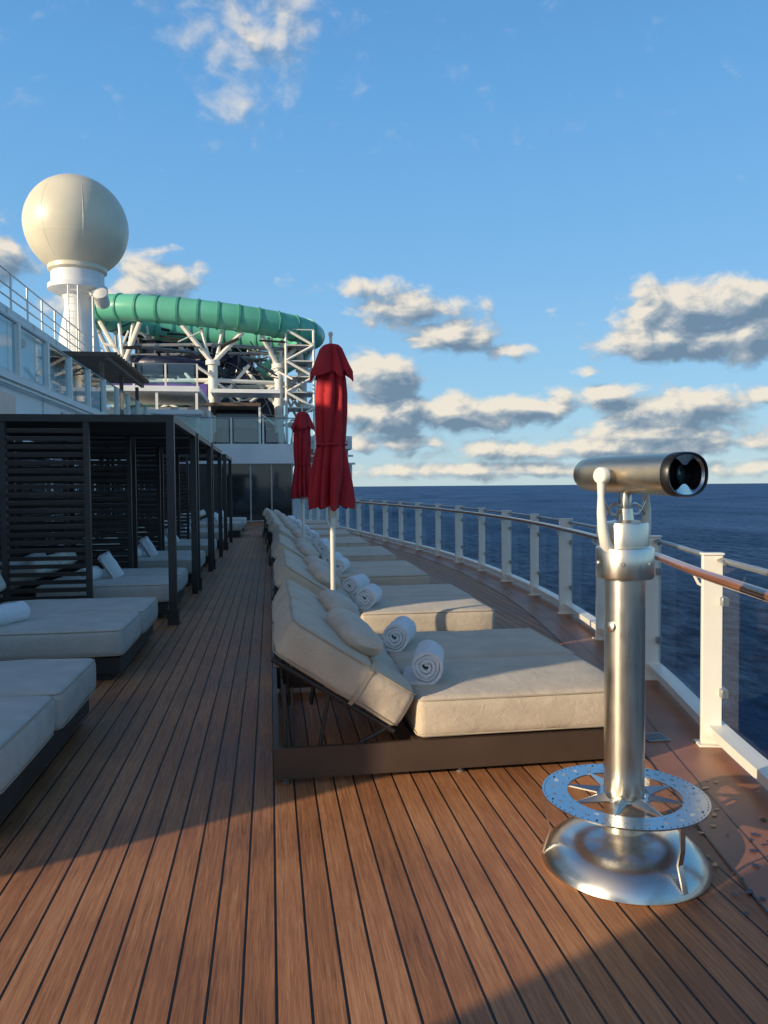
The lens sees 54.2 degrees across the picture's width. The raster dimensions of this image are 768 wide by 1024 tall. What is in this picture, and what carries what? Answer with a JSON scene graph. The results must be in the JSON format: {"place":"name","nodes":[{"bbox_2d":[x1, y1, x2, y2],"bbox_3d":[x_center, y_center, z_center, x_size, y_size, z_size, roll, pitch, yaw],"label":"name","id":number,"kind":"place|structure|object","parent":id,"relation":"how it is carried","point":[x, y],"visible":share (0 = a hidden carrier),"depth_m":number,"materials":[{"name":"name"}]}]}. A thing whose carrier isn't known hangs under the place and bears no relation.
{"place":"outdoors","nodes":[
{"label":"outdoors","id":0,"kind":"place"},
{"bbox_2d":[256,436,354,523],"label":"bridge wing","id":1,"kind":"structure","parent":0,"point":[296,508],"depth_m":59.66,"materials":[{"name":"white metal"}]},
{"bbox_2d":[0,521,767,1023],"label":"deck","id":2,"kind":"structure","parent":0,"point":[172,851],"depth_m":2.91,"materials":[{"name":"brown wood"}]},
{"bbox_2d":[0,658,96,822],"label":"daybed","id":3,"kind":"object","parent":2,"relation":"on","point":[44,707],"visible":1,"depth_m":4.10,"materials":[{"name":"fabric"}]},
{"bbox_2d":[0,574,157,679],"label":"daybed","id":4,"kind":"object","parent":2,"relation":"on","point":[111,636],"visible":0.91,"depth_m":6.07,"materials":[{"name":"fabric"}]},
{"bbox_2d":[0,601,29,625],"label":"rolled towel","id":5,"kind":"object","parent":4,"relation":"on","point":[15,612],"visible":1,"depth_m":6.17,"materials":[{"name":"white fabric"}]},
{"bbox_2d":[0,552,187,618],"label":"daybed","id":6,"kind":"object","parent":2,"relation":"on","point":[142,582],"visible":0.51,"depth_m":8.82,"materials":[{"name":"fabric"}]},
{"bbox_2d":[76,566,101,580],"bbox_3d":[-3.556,0.751,9.004,0.225,0.184,0.364,0,2,5],"label":"rolled towel","id":7,"kind":"object","parent":6,"relation":"on","point":[97,572],"visible":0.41,"depth_m":8.99,"materials":[{"name":"white fabric"}]},
{"bbox_2d":[98,551,123,578],"bbox_3d":[-3.371,0.667,9.277,0.175,0.346,0.214,-40,25,-31],"label":"rolled towel","id":8,"kind":"object","parent":6,"relation":"on","point":[110,565],"visible":0.98,"depth_m":9.23,"materials":[{"name":"white fabric"}]},
{"bbox_2d":[0,414,198,624],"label":"cabana","id":9,"kind":"object","parent":2,"relation":"on","point":[65,428],"visible":0.85,"depth_m":8.34,"materials":[{"name":"black metal"}]},
{"bbox_2d":[0,265,212,562],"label":"ship superstructure","id":10,"kind":"object","parent":2,"relation":"on","point":[34,379],"visible":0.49,"depth_m":20.35,"materials":[{"name":"white paint"}]},
{"bbox_2d":[0,451,149,556],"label":"windows","id":11,"kind":"structure","parent":10,"relation":"in","point":[25,490],"depth_m":16.72,"materials":[{"name":"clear glass"}]},
{"bbox_2d":[22,174,128,351],"bbox_3d":[-12.122,-9.548,29.718,3.898,7.300,3.898,-1,2,-9],"label":"satellite radome","id":12,"kind":"object","parent":10,"relation":"on","point":[76,230],"visible":0.98,"depth_m":28.62,"materials":[{"name":"white paint"}]},
{"bbox_2d":[50,351,148,414],"bbox_3d":[-10.066,-4.143,26.923,2.250,2.060,6.700,-1,2,-9],"label":"awning","id":13,"kind":"object","parent":10,"relation":"on","point":[112,367],"visible":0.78,"depth_m":25.89,"materials":[{"name":"grey metal"}]},
{"bbox_2d":[15,433,212,589],"bbox_3d":[-4.235,-0.030,12.353,2.602,2.360,2.604,-1,2,-9],"label":"cabana","id":14,"kind":"object","parent":2,"relation":"on","point":[159,442],"visible":0.38,"depth_m":12.23,"materials":[{"name":"black metal"}]},
{"bbox_2d":[70,537,205,585],"bbox_3d":[-4.137,0.785,12.402,2.198,0.726,1.822,-1,2,-9],"label":"daybed","id":15,"kind":"object","parent":2,"relation":"on","point":[160,559],"visible":0.13,"depth_m":11.70,"materials":[{"name":"fabric"}]},
{"bbox_2d":[125,547,142,556],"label":"rolled towel","id":16,"kind":"object","parent":15,"relation":"on","point":[140,552],"visible":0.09,"depth_m":11.95,"materials":[{"name":"white fabric"}]},
{"bbox_2d":[139,536,157,556],"bbox_3d":[-3.805,0.570,12.143,0.175,0.346,0.214,-40,25,-31],"label":"rolled towel","id":17,"kind":"object","parent":15,"relation":"on","point":[148,547],"visible":1,"depth_m":12.10,"materials":[{"name":"white fabric"}]},
{"bbox_2d":[68,444,222,568],"bbox_3d":[-4.670,-0.127,15.219,2.602,2.360,2.604,-1,2,-9],"label":"cabana","id":18,"kind":"object","parent":2,"relation":"on","point":[202,450],"visible":0.23,"depth_m":15.78,"materials":[{"name":"black metal"}]},
{"bbox_2d":[117,527,216,566],"bbox_3d":[-4.579,0.687,15.317,2.198,0.726,1.822,-1,2,-9],"label":"daybed","id":19,"kind":"object","parent":2,"relation":"on","point":[183,544],"visible":0.1,"depth_m":14.64,"materials":[{"name":"fabric"}]},
{"bbox_2d":[165,528,179,542],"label":"rolled towel","id":20,"kind":"object","parent":19,"relation":"on","point":[166,532],"visible":0.13,"depth_m":15.03,"materials":[{"name":"white fabric"}]},
{"bbox_2d":[117,454,232,549],"bbox_3d":[-5.329,-0.273,19.566,2.602,2.360,2.604,-1,2,-9],"label":"cabana","id":21,"kind":"object","parent":2,"relation":"on","point":[184,473],"visible":0.3,"depth_m":18.45,"materials":[{"name":"black metal"}]},
{"bbox_2d":[147,520,227,548],"bbox_3d":[-5.223,0.543,19.566,2.198,0.726,1.822,-1,2,-9],"label":"daybed","id":22,"kind":"object","parent":2,"relation":"on","point":[203,533],"visible":0.08,"depth_m":18.82,"materials":[{"name":"fabric"}]},
{"bbox_2d":[106,337,294,520],"bbox_3d":[-11.926,-5.970,50.412,11.641,11.700,36.400,-1,2,-9],"label":"forward deckhouse","id":23,"kind":"object","parent":2,"relation":"on","point":[263,463],"visible":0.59,"depth_m":34.76,"materials":[{"name":"white metal"}]},
{"bbox_2d":[129,347,230,406],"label":"spiral slide","id":24,"kind":"object","parent":23,"relation":"attached to","point":[182,369],"visible":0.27,"depth_m":42.83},
{"bbox_2d":[94,293,324,452],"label":"water slide","id":25,"kind":"object","parent":23,"relation":"on","point":[295,341],"visible":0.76,"depth_m":43.03,"materials":[{"name":"green fiberglass plastic"},{"name":"white steel"}]},
{"bbox_2d":[176,513,243,536],"bbox_3d":[-5.590,0.396,23.857,2.198,0.726,1.822,-1,2,-9],"label":"daybed","id":26,"kind":"object","parent":2,"relation":"on","point":[238,526],"visible":0.24,"depth_m":23.12,"materials":[{"name":"fabric"}]},
{"bbox_2d":[214,512,217,521],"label":"rolled towel","id":27,"kind":"object","parent":26,"relation":"on","point":[215,516],"visible":0.69,"depth_m":23.54,"materials":[{"name":"white fabric"}]},
{"bbox_2d":[186,510,246,529],"bbox_3d":[-6.040,0.296,26.822,2.198,0.726,1.822,-1,2,-9],"label":"daybed","id":28,"kind":"object","parent":2,"relation":"on","point":[203,513],"visible":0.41,"depth_m":26.39,"materials":[{"name":"fabric"}]},
{"bbox_2d":[262,508,327,537],"bbox_3d":[-2.828,0.308,23.869,2.053,0.860,1.833,-1,2,-9],"label":"sun lounger","id":29,"kind":"object","parent":2,"relation":"on","point":[307,522],"visible":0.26,"depth_m":23.09,"materials":[{"name":"fabric"}]},
{"bbox_2d":[265,511,339,542],"bbox_3d":[-2.309,0.400,21.117,2.053,0.860,1.833,-1,2,-9],"label":"sun lounger","id":30,"kind":"object","parent":2,"relation":"on","point":[314,527],"visible":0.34,"depth_m":20.40,"materials":[{"name":"fabric"}]},
{"bbox_2d":[291,405,314,538],"bbox_3d":[-1.250,-0.246,11.592,0.520,2.798,0.520,1,3,41],"label":"closed umbrella","id":31,"kind":"object","parent":2,"relation":"on","point":[302,426],"visible":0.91,"depth_m":11.48,"materials":[{"name":"red fabric"}]},
{"bbox_2d":[266,514,351,551],"bbox_3d":[-1.856,0.490,18.456,2.053,0.860,1.833,-1,2,-9],"label":"sun lounger","id":32,"kind":"object","parent":2,"relation":"on","point":[326,533],"visible":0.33,"depth_m":17.72,"materials":[{"name":"fabric"}]},
{"bbox_2d":[268,518,369,565],"bbox_3d":[-1.394,0.581,15.746,2.053,0.860,1.833,-1,2,-9],"label":"sun lounger","id":33,"kind":"object","parent":2,"relation":"on","point":[339,541],"visible":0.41,"depth_m":15.00,"materials":[{"name":"fabric"}]},
{"bbox_2d":[306,530,315,537],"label":"rolled towel","id":34,"kind":"object","parent":33,"relation":"on","point":[308,533],"visible":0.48,"depth_m":15.97,"materials":[{"name":"white fabric"}]},
{"bbox_2d":[310,532,318,541],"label":"rolled towel","id":35,"kind":"object","parent":33,"relation":"on","point":[314,536],"visible":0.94,"depth_m":15.14,"materials":[{"name":"white fabric"}]},
{"bbox_2d":[308,332,354,590],"bbox_3d":[-0.421,-0.062,6.127,0.520,2.798,0.520,-1,2,-9],"label":"closed umbrella","id":36,"kind":"object","parent":2,"relation":"on","point":[331,487],"visible":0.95,"depth_m":6.02,"materials":[{"name":"red fabric"}]},
{"bbox_2d":[272,524,395,563],"bbox_3d":[-0.903,0.671,13.041,2.053,0.860,1.833,-1,2,-9],"label":"sun lounger","id":37,"kind":"object","parent":2,"relation":"on","point":[365,553],"visible":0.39,"depth_m":12.33,"materials":[{"name":"fabric"}]},
{"bbox_2d":[315,538,329,549],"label":"rolled towel","id":38,"kind":"object","parent":37,"relation":"on","point":[319,542],"visible":0.44,"depth_m":13.23,"materials":[{"name":"white fabric"}]},
{"bbox_2d":[318,542,329,554],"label":"rolled towel","id":39,"kind":"object","parent":37,"relation":"on","point":[323,548],"visible":0.91,"depth_m":12.34,"materials":[{"name":"white fabric"}]},
{"bbox_2d":[270,534,429,600],"bbox_3d":[-0.518,0.764,10.299,2.053,0.860,1.833,-1,2,-9],"label":"sun lounger","id":40,"kind":"object","parent":2,"relation":"on","point":[392,572],"visible":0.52,"depth_m":9.59,"materials":[{"name":"fabric"}]},
{"bbox_2d":[322,552,342,566],"bbox_3d":[-0.747,0.671,10.615,0.243,0.199,0.364,0,2,18],"label":"rolled towel","id":41,"kind":"object","parent":40,"relation":"on","point":[326,557],"visible":0.35,"depth_m":10.46,"materials":[{"name":"white fabric"}]},
{"bbox_2d":[336,557,349,573],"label":"rolled towel","id":42,"kind":"object","parent":40,"relation":"on","point":[342,564],"visible":0.84,"depth_m":9.63,"materials":[{"name":"white fabric"}]},
{"bbox_2d":[273,549,494,659],"bbox_3d":[-0.086,0.855,7.585,2.053,0.860,1.833,-1,2,-9],"label":"sun lounger","id":43,"kind":"object","parent":2,"relation":"on","point":[439,607],"visible":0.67,"depth_m":6.83,"materials":[{"name":"fabric"}]},
{"bbox_2d":[342,574,369,595],"bbox_3d":[-0.317,0.763,7.894,0.243,0.199,0.364,0,2,19],"label":"rolled towel","id":44,"kind":"object","parent":43,"relation":"on","point":[352,585],"visible":0.9,"depth_m":7.74,"materials":[{"name":"white fabric"}]},
{"bbox_2d":[355,584,381,608],"bbox_3d":[-0.164,0.791,7.061,0.243,0.199,0.364,0,2,11],"label":"rolled towel","id":45,"kind":"object","parent":43,"relation":"on","point":[368,595],"visible":0.94,"depth_m":6.90,"materials":[{"name":"white fabric"}]},
{"bbox_2d":[271,579,603,783],"bbox_3d":[0.300,0.946,4.904,2.053,0.860,1.833,-1,2,-9],"label":"sun lounger","id":46,"kind":"object","parent":2,"relation":"on","point":[496,697],"visible":0.95,"depth_m":4.06,"materials":[{"name":"fabric"}]},
{"bbox_2d":[382,616,415,651],"bbox_3d":[0.085,0.852,5.261,0.243,0.199,0.364,0,2,11],"label":"rolled towel","id":47,"kind":"object","parent":46,"relation":"on","point":[399,633],"visible":0.96,"depth_m":5.10,"materials":[{"name":"white fabric"}]},
{"bbox_2d":[403,640,443,685],"bbox_3d":[0.233,0.880,4.412,0.243,0.199,0.364,0,2,5],"label":"rolled towel","id":48,"kind":"object","parent":46,"relation":"on","point":[426,667],"visible":0.99,"depth_m":4.25,"materials":[{"name":"white fabric"}]},
{"bbox_2d":[340,529,767,914],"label":"deck edge","id":49,"kind":"structure","parent":2,"relation":"on","point":[682,754],"depth_m":4.22,"materials":[{"name":"brown wood"}]},
{"bbox_2d":[295,498,767,789],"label":"ship railing","id":50,"kind":"object","parent":49,"relation":"on","point":[704,711],"visible":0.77,"depth_m":5.92,"materials":[{"name":"white metal"}]},
{"bbox_2d":[645,732,670,741],"bbox_3d":[1.644,1.368,4.566,0.140,0.008,0.140,-1,2,-9],"label":"deck drain","id":51,"kind":"object","parent":49,"relation":"on","point":[655,737],"visible":0.9,"depth_m":4.55,"materials":[{"name":"grey metal"}]},
{"bbox_2d":[667,779,767,931],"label":"water spots","id":52,"kind":"object","parent":49,"relation":"on","point":[748,891],"visible":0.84,"depth_m":3.16,"materials":[{"name":"clear liquid"}]},
{"bbox_2d":[541,451,712,905],"bbox_3d":[0.978,0.600,3.053,0.668,1.668,0.668,-1,2,-9],"label":"telescope viewer","id":53,"kind":"object","parent":2,"relation":"on","point":[624,847],"visible":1,"depth_m":2.97,"materials":[{"name":"silver metal"}]},
{"bbox_2d":[0,0,767,486],"label":"sky","id":54,"kind":"structure","parent":0,"point":[531,236],"materials":[{"name":"blue"}]},
{"bbox_2d":[339,483,767,759],"bbox_3d":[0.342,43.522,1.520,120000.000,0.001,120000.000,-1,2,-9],"label":"sea","id":55,"kind":"structure","parent":0,"point":[730,521],"depth_m":548.03,"materials":[{"name":"blue liquid"}]}
]}

